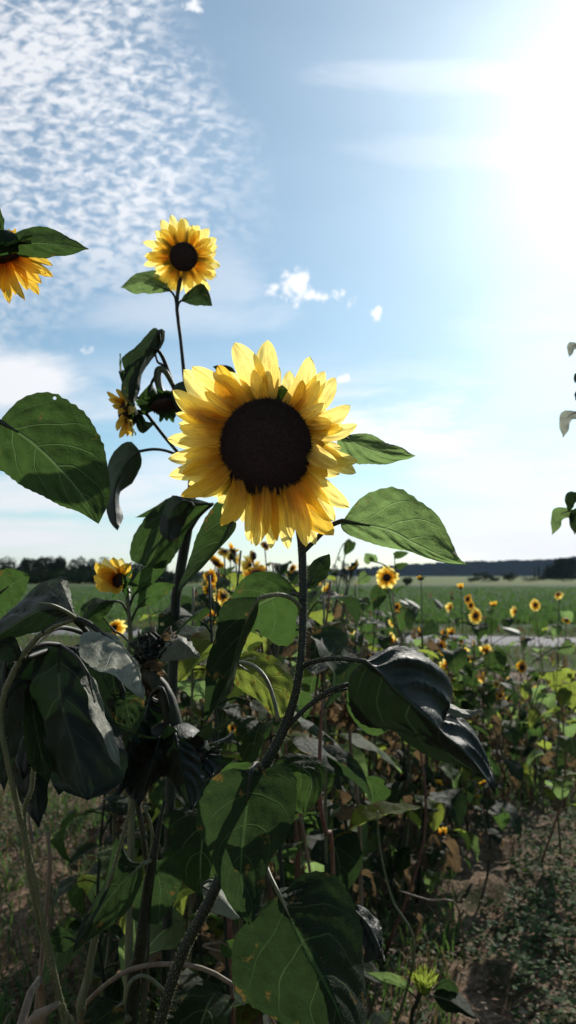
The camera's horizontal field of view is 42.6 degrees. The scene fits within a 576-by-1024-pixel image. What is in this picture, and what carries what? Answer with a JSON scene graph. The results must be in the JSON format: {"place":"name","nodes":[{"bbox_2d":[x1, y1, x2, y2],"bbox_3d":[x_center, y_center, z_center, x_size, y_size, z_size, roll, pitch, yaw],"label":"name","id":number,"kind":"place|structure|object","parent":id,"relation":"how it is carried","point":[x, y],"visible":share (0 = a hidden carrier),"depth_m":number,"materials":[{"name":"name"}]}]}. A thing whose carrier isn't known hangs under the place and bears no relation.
{"place":"outdoors","nodes":[
{"label":"outdoors","id":0,"kind":"place"},
{"bbox_2d":[0,622,575,1023],"bbox_3d":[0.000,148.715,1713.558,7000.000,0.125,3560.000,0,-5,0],"label":"ground","id":1,"kind":"structure","parent":0,"point":[474,889],"depth_m":2.94,"materials":[{"name":"soil"}]},
{"bbox_2d":[17,976,60,1023],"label":"dry stalk","id":2,"kind":"object","parent":1,"relation":"on","point":[41,1013],"visible":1,"depth_m":0.74,"materials":[{"name":"beige plant"}]},
{"bbox_2d":[26,814,51,1010],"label":"dry stalk","id":3,"kind":"object","parent":1,"relation":"on","point":[46,904],"visible":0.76,"depth_m":1.00,"materials":[{"name":"green plant"}]},
{"bbox_2d":[0,209,110,523],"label":"sunflower","id":4,"kind":"object","parent":1,"relation":"on","point":[52,449],"visible":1,"depth_m":0.79,"materials":[{"name":"green plant"}]},
{"bbox_2d":[0,568,150,1023],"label":"sunflower","id":5,"kind":"object","parent":1,"relation":"on","point":[73,721],"visible":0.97,"depth_m":0.75,"materials":[{"name":"green plant"}]},
{"bbox_2d":[42,789,153,1011],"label":"sunflower","id":6,"kind":"object","parent":1,"relation":"on","point":[116,805],"visible":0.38,"depth_m":1.87,"materials":[{"name":"green plant"}]},
{"bbox_2d":[67,816,150,1023],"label":"sunflower","id":7,"kind":"object","parent":1,"relation":"on","point":[86,886],"visible":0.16,"depth_m":1.98,"materials":[{"name":"green plant"}]},
{"bbox_2d":[49,800,181,1023],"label":"sunflower","id":8,"kind":"object","parent":1,"relation":"on","point":[151,894],"visible":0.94,"depth_m":0.95,"materials":[{"name":"green plant"}]},
{"bbox_2d":[67,659,164,913],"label":"sunflower","id":9,"kind":"object","parent":1,"relation":"on","point":[76,898],"visible":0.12,"depth_m":2.65,"materials":[{"name":"green plant"}]},
{"bbox_2d":[83,696,159,912],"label":"sunflower","id":10,"kind":"object","parent":1,"relation":"on","point":[88,904],"visible":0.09,"depth_m":2.63,"materials":[{"name":"green plant"}]},
{"bbox_2d":[84,619,164,971],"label":"sunflower","id":11,"kind":"object","parent":1,"relation":"on","point":[118,625],"visible":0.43,"depth_m":2.43,"materials":[{"name":"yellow plant"}]},
{"bbox_2d":[80,557,175,1023],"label":"sunflower","id":12,"kind":"object","parent":1,"relation":"on","point":[113,575],"visible":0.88,"depth_m":1.19,"materials":[{"name":"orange plant"}]},
{"bbox_2d":[135,604,203,947],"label":"sunflower","id":13,"kind":"object","parent":1,"relation":"on","point":[198,713],"visible":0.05,"depth_m":2.58,"materials":[{"name":"green plant"}]},
{"bbox_2d":[106,215,234,997],"bbox_3d":[-0.207,0.443,1.217,0.229,1.926,0.144,-2,-5,19],"label":"sunflower","id":14,"kind":"object","parent":1,"relation":"on","point":[180,256],"visible":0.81,"depth_m":1.27,"materials":[{"name":"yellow plant"}]},
{"bbox_2d":[118,587,232,994],"bbox_3d":[-0.216,0.810,1.670,0.234,1.276,0.430,-4,-6,36],"label":"sunflower","id":15,"kind":"object","parent":1,"relation":"on","point":[193,688],"visible":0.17,"depth_m":1.64,"materials":[{"name":"green plant"}]},
{"bbox_2d":[77,961,275,1023],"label":"dry stalk","id":16,"kind":"object","parent":1,"relation":"on","point":[96,992],"visible":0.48,"depth_m":0.95,"materials":[{"name":"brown plant"}]},
{"bbox_2d":[125,626,236,1023],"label":"sunflower","id":17,"kind":"object","parent":1,"relation":"on","point":[178,752],"visible":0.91,"depth_m":0.96,"materials":[{"name":"green plant"}]},
{"bbox_2d":[175,583,205,796],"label":"sunflower","id":18,"kind":"object","parent":1,"relation":"on","point":[184,700],"visible":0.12,"depth_m":3.61,"materials":[{"name":"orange plant"}]},
{"bbox_2d":[152,722,236,999],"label":"sunflower","id":19,"kind":"object","parent":1,"relation":"on","point":[205,957],"visible":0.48,"depth_m":2.13,"materials":[{"name":"green plant"}]},
{"bbox_2d":[151,570,242,959],"bbox_3d":[-0.200,0.812,1.941,0.343,1.317,0.404,0,-5,0],"label":"sunflower","id":20,"kind":"object","parent":1,"relation":"on","point":[232,710],"visible":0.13,"depth_m":1.88,"materials":[{"name":"green plant"}]},
{"bbox_2d":[148,662,245,995],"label":"sunflower","id":21,"kind":"object","parent":1,"relation":"on","point":[156,795],"visible":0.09,"depth_m":1.85,"materials":[{"name":"green plant"}]},
{"bbox_2d":[158,555,244,952],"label":"sunflower","id":22,"kind":"object","parent":1,"relation":"on","point":[216,561],"visible":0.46,"depth_m":2.71,"materials":[{"name":"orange plant"}]},
{"bbox_2d":[174,550,244,990],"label":"sunflower","id":23,"kind":"object","parent":1,"relation":"on","point":[180,905],"visible":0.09,"depth_m":1.78,"materials":[{"name":"green plant"}]},
{"bbox_2d":[180,571,248,762],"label":"sunflower","id":24,"kind":"object","parent":1,"relation":"on","point":[185,599],"visible":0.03,"depth_m":3.12,"materials":[{"name":"green plant"}]},
{"bbox_2d":[199,879,239,1023],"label":"sunflower","id":25,"kind":"object","parent":1,"relation":"on","point":[222,906],"visible":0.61,"depth_m":1.10,"materials":[{"name":"green plant"}]},
{"bbox_2d":[193,548,246,751],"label":"sunflower","id":26,"kind":"object","parent":1,"relation":"on","point":[224,732],"visible":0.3,"depth_m":2.72,"materials":[{"name":"green plant"}]},
{"bbox_2d":[118,575,333,1023],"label":"sunflower","id":27,"kind":"object","parent":1,"relation":"on","point":[197,1000],"visible":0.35,"depth_m":1.22,"materials":[{"name":"green plant"}]},
{"bbox_2d":[194,549,272,861],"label":"sunflower","id":28,"kind":"object","parent":1,"relation":"on","point":[224,553],"visible":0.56,"depth_m":2.29,"materials":[{"name":"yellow plant"}]},
{"bbox_2d":[0,716,470,1023],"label":"undergrowth","id":29,"kind":"object","parent":1,"relation":"on","point":[397,884],"visible":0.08,"depth_m":2.73,"materials":[{"name":"green plant"}]},
{"bbox_2d":[207,645,278,948],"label":"sunflower","id":30,"kind":"object","parent":1,"relation":"on","point":[275,857],"visible":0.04,"depth_m":2.10,"materials":[{"name":"green plant"}]},
{"bbox_2d":[200,569,294,886],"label":"sunflower","id":31,"kind":"object","parent":1,"relation":"on","point":[288,868],"visible":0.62,"depth_m":2.23,"materials":[{"name":"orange plant"}]},
{"bbox_2d":[206,542,290,885],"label":"sunflower","id":32,"kind":"object","parent":1,"relation":"on","point":[232,549],"visible":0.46,"depth_m":2.72,"materials":[{"name":"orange plant"}]},
{"bbox_2d":[173,581,360,1023],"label":"sunflower","id":33,"kind":"object","parent":1,"relation":"on","point":[331,640],"visible":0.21,"depth_m":1.41,"materials":[{"name":"green plant"}]},
{"bbox_2d":[222,677,329,866],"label":"sunflower","id":34,"kind":"object","parent":1,"relation":"on","point":[294,749],"visible":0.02,"depth_m":2.40,"materials":[{"name":"green plant"}]},
{"bbox_2d":[227,541,341,879],"bbox_3d":[-0.013,0.776,2.014,0.330,1.402,0.216,0,-5,0],"label":"sunflower","id":35,"kind":"object","parent":1,"relation":"on","point":[238,692],"visible":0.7,"depth_m":2.07,"materials":[{"name":"green plant"}]},
{"bbox_2d":[0,705,575,1023],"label":"ground weeds","id":36,"kind":"object","parent":1,"relation":"on","point":[522,955],"visible":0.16,"depth_m":2.70,"materials":[{"name":"green plant"}]},
{"bbox_2d":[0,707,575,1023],"bbox_3d":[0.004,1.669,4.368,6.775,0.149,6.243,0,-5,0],"label":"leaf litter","id":37,"kind":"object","parent":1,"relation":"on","point":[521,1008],"visible":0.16,"depth_m":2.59,"materials":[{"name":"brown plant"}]},
{"bbox_2d":[358,551,443,908],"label":"sunflower","id":38,"kind":"object","parent":37,"relation":"on","point":[386,577],"visible":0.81,"depth_m":3.00,"materials":[{"name":"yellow plant"}]},
{"bbox_2d":[256,600,333,887],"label":"sunflower","id":39,"kind":"object","parent":1,"relation":"on","point":[316,615],"visible":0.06,"depth_m":2.55,"materials":[{"name":"green plant"}]},
{"bbox_2d":[235,564,371,1023],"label":"sunflower","id":40,"kind":"object","parent":1,"relation":"on","point":[252,734],"visible":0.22,"depth_m":1.45,"materials":[{"name":"green plant"}]},
{"bbox_2d":[298,812,310,872],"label":"dry stalk","id":41,"kind":"object","parent":1,"relation":"on","point":[305,844],"visible":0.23,"depth_m":1.50,"materials":[{"name":"plant"}]},
{"bbox_2d":[214,580,402,938],"bbox_3d":[0.026,0.821,1.875,0.338,1.290,0.449,5,-7,-44],"label":"sunflower","id":42,"kind":"object","parent":1,"relation":"on","point":[348,853],"visible":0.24,"depth_m":1.80,"materials":[{"name":"green plant"}]},
{"bbox_2d":[270,563,367,859],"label":"sunflower","id":43,"kind":"object","parent":1,"relation":"on","point":[358,753],"visible":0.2,"depth_m":2.07,"materials":[{"name":"green plant"}]},
{"bbox_2d":[289,539,355,799],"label":"sunflower","id":44,"kind":"object","parent":1,"relation":"on","point":[349,545],"visible":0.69,"depth_m":3.15,"materials":[{"name":"green plant"}]},
{"bbox_2d":[154,340,495,1023],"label":"sunflower","id":45,"kind":"object","parent":1,"relation":"on","point":[261,455],"visible":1,"depth_m":0.80,"materials":[{"name":"yellow plant"}]},
{"bbox_2d":[317,699,334,874],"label":"dry stalk","id":46,"kind":"object","parent":1,"relation":"on","point":[324,826],"visible":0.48,"depth_m":1.32,"materials":[{"name":"plant"}]},
{"bbox_2d":[285,574,367,904],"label":"sunflower","id":47,"kind":"object","parent":1,"relation":"on","point":[312,596],"visible":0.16,"depth_m":2.50,"materials":[{"name":"green plant"}]},
{"bbox_2d":[303,559,371,889],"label":"sunflower","id":48,"kind":"object","parent":1,"relation":"on","point":[350,626],"visible":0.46,"depth_m":2.53,"materials":[{"name":"green plant"}]},
{"bbox_2d":[285,590,390,952],"bbox_3d":[0.109,0.805,1.880,0.266,1.322,0.250,4,-6,-38],"label":"sunflower","id":49,"kind":"object","parent":1,"relation":"on","point":[379,789],"visible":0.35,"depth_m":1.91,"materials":[{"name":"green plant"}]},
{"bbox_2d":[259,596,420,982],"bbox_3d":[0.096,0.825,1.716,0.302,1.252,0.346,-4,-6,37],"label":"sunflower","id":50,"kind":"object","parent":1,"relation":"on","point":[363,814],"visible":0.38,"depth_m":1.73,"materials":[{"name":"green plant"}]},
{"bbox_2d":[313,625,377,953],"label":"sunflower","id":51,"kind":"object","parent":1,"relation":"on","point":[335,714],"visible":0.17,"depth_m":1.80,"materials":[{"name":"green plant"}]},
{"bbox_2d":[309,588,383,792],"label":"sunflower","id":52,"kind":"object","parent":1,"relation":"on","point":[340,739],"visible":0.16,"depth_m":3.27,"materials":[{"name":"green plant"}]},
{"bbox_2d":[316,576,385,834],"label":"sunflower","id":53,"kind":"object","parent":1,"relation":"on","point":[359,635],"visible":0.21,"depth_m":3.29,"materials":[{"name":"green plant"}]},
{"bbox_2d":[317,585,385,870],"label":"sunflower","id":54,"kind":"object","parent":1,"relation":"on","point":[367,862],"visible":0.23,"depth_m":2.99,"materials":[{"name":"green plant"}]},
{"bbox_2d":[333,585,392,882],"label":"sunflower","id":55,"kind":"object","parent":1,"relation":"on","point":[375,862],"visible":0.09,"depth_m":3.10,"materials":[{"name":"green plant"}]},
{"bbox_2d":[355,904,384,962],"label":"sunflower","id":56,"kind":"object","parent":1,"relation":"on","point":[372,943],"visible":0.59,"depth_m":0.98,"materials":[{"name":"green plant"}]},
{"bbox_2d":[335,610,404,782],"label":"sunflower","id":57,"kind":"object","parent":1,"relation":"on","point":[343,729],"visible":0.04,"depth_m":4.73,"materials":[{"name":"green plant"}]},
{"bbox_2d":[335,630,420,899],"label":"sunflower","id":58,"kind":"object","parent":1,"relation":"on","point":[414,818],"visible":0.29,"depth_m":2.95,"materials":[{"name":"green plant"}]},
{"bbox_2d":[348,610,408,800],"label":"sunflower","id":59,"kind":"object","parent":1,"relation":"on","point":[399,752],"visible":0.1,"depth_m":3.75,"materials":[{"name":"green plant"}]},
{"bbox_2d":[356,605,417,803],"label":"sunflower","id":60,"kind":"object","parent":1,"relation":"on","point":[400,620],"visible":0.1,"depth_m":4.01,"materials":[{"name":"green plant"}]},
{"bbox_2d":[348,632,434,831],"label":"sunflower","id":61,"kind":"object","parent":1,"relation":"on","point":[429,775],"visible":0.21,"depth_m":3.63,"materials":[{"name":"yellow plant"}]},
{"bbox_2d":[377,811,415,1023],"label":"dry stalk","id":62,"kind":"object","parent":1,"relation":"on","point":[413,957],"visible":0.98,"depth_m":1.60,"materials":[{"name":"plant"}]},
{"bbox_2d":[373,599,419,787],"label":"sunflower","id":63,"kind":"object","parent":1,"relation":"on","point":[407,603],"visible":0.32,"depth_m":4.35,"materials":[{"name":"green plant"}]},
{"bbox_2d":[363,611,438,905],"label":"sunflower","id":64,"kind":"object","parent":1,"relation":"on","point":[372,845],"visible":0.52,"depth_m":2.96,"materials":[{"name":"green plant"}]},
{"bbox_2d":[366,595,466,955],"bbox_3d":[0.454,0.909,2.572,0.380,1.234,0.240,-4,-6,38],"label":"sunflower","id":65,"kind":"object","parent":1,"relation":"on","point":[454,801],"visible":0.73,"depth_m":2.52,"materials":[{"name":"green plant"}]},
{"bbox_2d":[389,627,443,789],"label":"sunflower","id":66,"kind":"object","parent":1,"relation":"on","point":[413,637],"visible":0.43,"depth_m":4.34,"materials":[{"name":"green plant"}]},
{"bbox_2d":[366,962,476,1023],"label":"sunflower","id":67,"kind":"object","parent":1,"relation":"on","point":[448,996],"visible":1,"depth_m":1.58,"materials":[{"name":"green plant"}]},
{"bbox_2d":[404,576,440,866],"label":"sunflower","id":68,"kind":"object","parent":1,"relation":"on","point":[410,615],"visible":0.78,"depth_m":3.35,"materials":[{"name":"plant"}]},
{"bbox_2d":[386,627,461,902],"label":"sunflower","id":69,"kind":"object","parent":1,"relation":"on","point":[402,861],"visible":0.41,"depth_m":2.95,"materials":[{"name":"green plant"}]},
{"bbox_2d":[397,890,465,963],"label":"dry stalk","id":70,"kind":"object","parent":1,"relation":"on","point":[439,900],"visible":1,"depth_m":2.20,"materials":[{"name":"brown plant"}]},
{"bbox_2d":[398,825,470,904],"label":"sunflower","id":71,"kind":"object","parent":1,"relation":"on","point":[430,875],"visible":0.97,"depth_m":2.95,"materials":[{"name":"plant"}]},
{"bbox_2d":[409,641,465,835],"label":"sunflower","id":72,"kind":"object","parent":1,"relation":"on","point":[457,686],"visible":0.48,"depth_m":3.78,"materials":[{"name":"plant"}]},
{"bbox_2d":[408,773,479,861],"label":"sunflower","id":73,"kind":"object","parent":1,"relation":"on","point":[474,843],"visible":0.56,"depth_m":3.29,"materials":[{"name":"plant"}]},
{"bbox_2d":[423,603,465,708],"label":"sunflower","id":74,"kind":"object","parent":1,"relation":"on","point":[430,627],"visible":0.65,"depth_m":4.51,"materials":[{"name":"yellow plant"}]},
{"bbox_2d":[322,673,575,816],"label":"weed stems","id":75,"kind":"object","parent":1,"relation":"on","point":[533,780],"visible":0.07,"depth_m":4.46,"materials":[{"name":"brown plant"}]},
{"bbox_2d":[427,627,473,722],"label":"sunflower","id":76,"kind":"object","parent":1,"relation":"on","point":[451,631],"visible":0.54,"depth_m":4.41,"materials":[{"name":"plant"}]},
{"bbox_2d":[433,632,491,839],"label":"sunflower","id":77,"kind":"object","parent":1,"relation":"on","point":[455,658],"visible":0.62,"depth_m":3.62,"materials":[{"name":"plant"}]},
{"bbox_2d":[433,583,494,791],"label":"sunflower","id":78,"kind":"object","parent":1,"relation":"on","point":[457,676],"visible":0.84,"depth_m":4.54,"materials":[{"name":"plant"}]},
{"bbox_2d":[452,601,488,785],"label":"sunflower","id":79,"kind":"object","parent":1,"relation":"on","point":[475,617],"visible":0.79,"depth_m":4.28,"materials":[{"name":"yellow plant"}]},
{"bbox_2d":[436,685,506,829],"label":"sunflower","id":80,"kind":"object","parent":1,"relation":"on","point":[494,764],"visible":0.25,"depth_m":3.78,"materials":[{"name":"green plant"}]},
{"bbox_2d":[463,644,505,801],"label":"sunflower","id":81,"kind":"object","parent":1,"relation":"on","point":[489,702],"visible":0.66,"depth_m":4.32,"materials":[{"name":"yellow plant"}]},
{"bbox_2d":[453,650,522,837],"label":"sunflower","id":82,"kind":"object","parent":1,"relation":"on","point":[515,823],"visible":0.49,"depth_m":3.73,"materials":[{"name":"green plant"}]},
{"bbox_2d":[467,777,509,877],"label":"sunflower","id":83,"kind":"object","parent":1,"relation":"on","point":[502,820],"visible":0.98,"depth_m":3.19,"materials":[{"name":"green plant"}]},
{"bbox_2d":[474,650,516,767],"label":"sunflower","id":84,"kind":"object","parent":1,"relation":"on","point":[506,673],"visible":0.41,"depth_m":4.47,"materials":[{"name":"green plant"}]},
{"bbox_2d":[476,601,520,746],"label":"sunflower","id":85,"kind":"object","parent":1,"relation":"on","point":[493,626],"visible":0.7,"depth_m":4.65,"materials":[{"name":"green plant"}]},
{"bbox_2d":[474,680,523,800],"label":"sunflower","id":86,"kind":"object","parent":1,"relation":"on","point":[515,769],"visible":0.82,"depth_m":4.11,"materials":[{"name":"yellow plant"}]},
{"bbox_2d":[477,677,533,792],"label":"sunflower","id":87,"kind":"object","parent":1,"relation":"on","point":[507,723],"visible":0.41,"depth_m":4.47,"materials":[{"name":"green plant"}]},
{"bbox_2d":[484,648,541,760],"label":"sunflower","id":88,"kind":"object","parent":1,"relation":"on","point":[498,658],"visible":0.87,"depth_m":4.43,"materials":[{"name":"green plant"}]},
{"bbox_2d":[502,606,542,721],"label":"sunflower","id":89,"kind":"object","parent":1,"relation":"on","point":[507,622],"visible":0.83,"depth_m":5.34,"materials":[{"name":"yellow plant"}]},
{"bbox_2d":[520,599,554,750],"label":"sunflower","id":90,"kind":"object","parent":1,"relation":"on","point":[537,625],"visible":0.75,"depth_m":4.90,"materials":[{"name":"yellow plant"}]},
{"bbox_2d":[517,690,561,750],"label":"sunflower","id":91,"kind":"object","parent":1,"relation":"on","point":[525,715],"visible":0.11,"depth_m":5.32,"materials":[{"name":"green plant"}]},
{"bbox_2d":[520,702,566,781],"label":"sunflower","id":92,"kind":"object","parent":1,"relation":"on","point":[536,731],"visible":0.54,"depth_m":4.66,"materials":[{"name":"green plant"}]},
{"bbox_2d":[526,617,575,854],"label":"sunflower","id":93,"kind":"object","parent":1,"relation":"on","point":[548,791],"visible":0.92,"depth_m":3.46,"materials":[{"name":"green plant"}]},
{"bbox_2d":[527,641,575,863],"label":"sunflower","id":94,"kind":"object","parent":1,"relation":"on","point":[563,694],"visible":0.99,"depth_m":3.33,"materials":[{"name":"green plant"}]},
{"bbox_2d":[528,591,575,749],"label":"sunflower","id":95,"kind":"object","parent":1,"relation":"on","point":[556,630],"visible":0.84,"depth_m":4.70,"materials":[{"name":"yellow plant"}]},
{"bbox_2d":[551,342,575,534],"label":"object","id":96,"kind":"object","parent":1,"relation":"on","point":[560,514],"visible":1,"depth_m":1.68,"materials":[{"name":"green plant"}]},
{"bbox_2d":[0,0,575,572],"label":"sky","id":97,"kind":"structure","parent":0,"point":[385,189],"materials":[{"name":"blue"}]},
{"bbox_2d":[5,576,575,629],"bbox_3d":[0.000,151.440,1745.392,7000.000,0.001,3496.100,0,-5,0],"label":"field","id":98,"kind":"structure","parent":0,"point":[440,581],"depth_m":97.03,"materials":[{"name":"green plant"}]},
{"bbox_2d":[37,556,62,571],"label":"tree","id":99,"kind":"object","parent":98,"relation":"on","point":[52,565],"visible":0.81,"depth_m":149.55,"materials":[{"name":"green plant"}]},
{"bbox_2d":[65,556,85,571],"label":"tree","id":100,"kind":"object","parent":98,"relation":"on","point":[74,563],"visible":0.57,"depth_m":148.41,"materials":[{"name":"green plant"}]},
{"bbox_2d":[1,567,204,583],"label":"hedge","id":101,"kind":"object","parent":98,"relation":"on","point":[80,577],"visible":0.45,"depth_m":114.72,"materials":[{"name":"green plant"}]},
{"bbox_2d":[0,586,575,623],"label":"crop","id":102,"kind":"object","parent":98,"relation":"on","point":[501,615],"visible":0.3,"depth_m":31.69,"materials":[{"name":"green plant"}]},
{"bbox_2d":[540,557,575,578],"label":"wood","id":103,"kind":"object","parent":98,"relation":"on","point":[564,567],"visible":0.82,"depth_m":263.85,"materials":[{"name":"green plant"}]},
{"bbox_2d":[31,628,575,646],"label":"road","id":104,"kind":"structure","parent":0,"point":[504,640],"depth_m":14.96,"materials":[{"name":"grey asphalt"}]},
{"bbox_2d":[70,623,575,637],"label":"verge","id":105,"kind":"structure","parent":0,"point":[506,634],"depth_m":16.30,"materials":[{"name":"green plant"}]},
{"bbox_2d":[0,616,575,671],"bbox_3d":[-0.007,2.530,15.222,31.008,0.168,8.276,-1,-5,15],"label":"verge grass","id":106,"kind":"structure","parent":105,"relation":"on","point":[155,623],"depth_m":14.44,"materials":[{"name":"green plant"}]},
{"bbox_2d":[197,556,575,575],"bbox_3d":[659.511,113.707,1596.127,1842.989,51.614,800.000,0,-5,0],"label":"hill","id":107,"kind":"structure","parent":0,"point":[516,567],"depth_m":1333.31,"materials":[{"name":"green plant"}]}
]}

